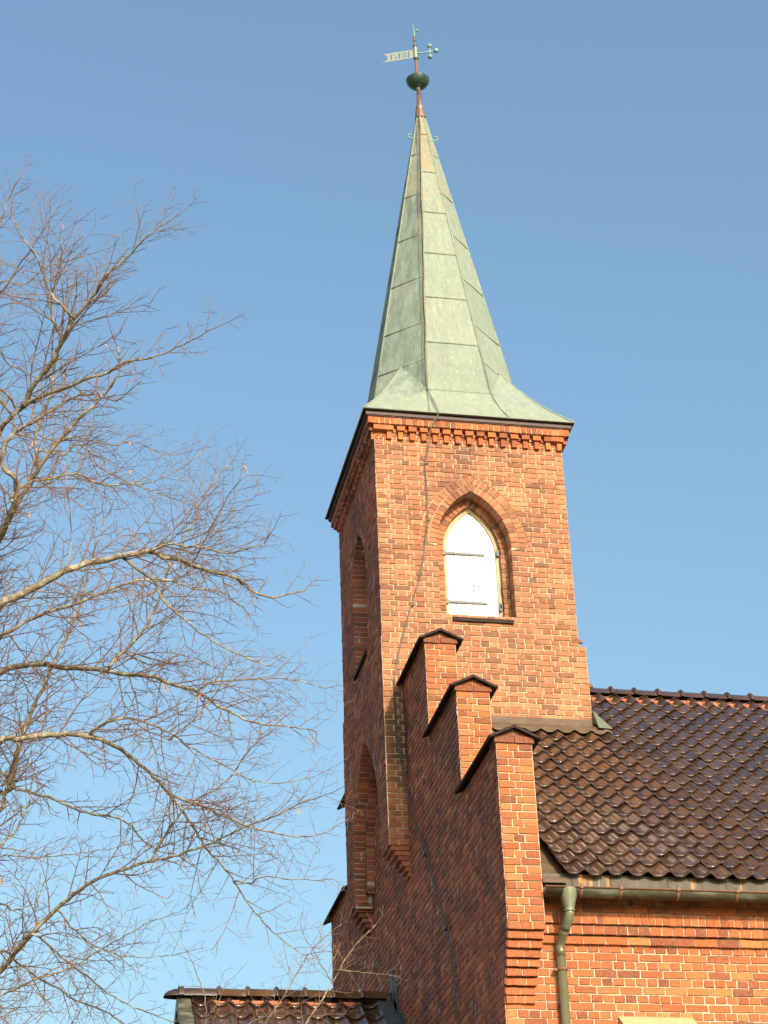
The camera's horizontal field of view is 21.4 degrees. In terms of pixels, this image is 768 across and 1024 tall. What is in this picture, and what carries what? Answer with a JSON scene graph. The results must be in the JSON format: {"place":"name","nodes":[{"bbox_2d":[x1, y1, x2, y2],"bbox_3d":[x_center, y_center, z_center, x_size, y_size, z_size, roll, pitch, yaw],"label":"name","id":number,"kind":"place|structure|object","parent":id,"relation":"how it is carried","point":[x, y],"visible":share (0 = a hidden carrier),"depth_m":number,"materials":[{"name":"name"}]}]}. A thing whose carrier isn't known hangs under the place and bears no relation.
{"place":"outdoors","nodes":[
{"label":"outdoors","id":0,"kind":"place"},
{"bbox_2d":[0,0,767,1023],"label":"sky","id":1,"kind":"structure","parent":0,"point":[604,163],"materials":[{"name":"blue"}]},
{"label":"ground","id":2,"kind":"structure","parent":0,"visible":0},
{"bbox_2d":[0,152,362,1023],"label":"bare tree","id":3,"kind":"object","parent":2,"relation":"on","point":[18,740],"visible":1,"depth_m":18.42,"materials":[{"name":"brown plant"}]},
{"bbox_2d":[163,970,405,1023],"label":"roof","id":4,"kind":"structure","parent":2,"relation":"on","point":[371,1007],"depth_m":28.26,"materials":[{"name":"brown tile"}]},
{"bbox_2d":[171,906,408,1023],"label":"young tree","id":5,"kind":"object","parent":2,"relation":"on","point":[306,972],"visible":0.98,"depth_m":21.20,"materials":[{"name":"brown plant"}]},
{"bbox_2d":[323,94,767,1023],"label":"church","id":6,"kind":"structure","parent":2,"relation":"on","point":[597,856],"depth_m":29.11,"materials":[{"name":"brick"}]},
{"bbox_2d":[382,25,437,96],"bbox_3d":[0.500,-8.306,37.558,0.987,1.861,0.455,4,-30,-11],"label":"weather vane","id":7,"kind":"object","parent":6,"relation":"on","point":[417,81],"visible":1,"depth_m":37.53,"materials":[{"name":"green metal"}]},
{"bbox_2d":[393,92,457,1023],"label":"lightning cable","id":8,"kind":"object","parent":6,"relation":"attached to","point":[446,927],"visible":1,"depth_m":29.45,"materials":[{"name":"metal"}]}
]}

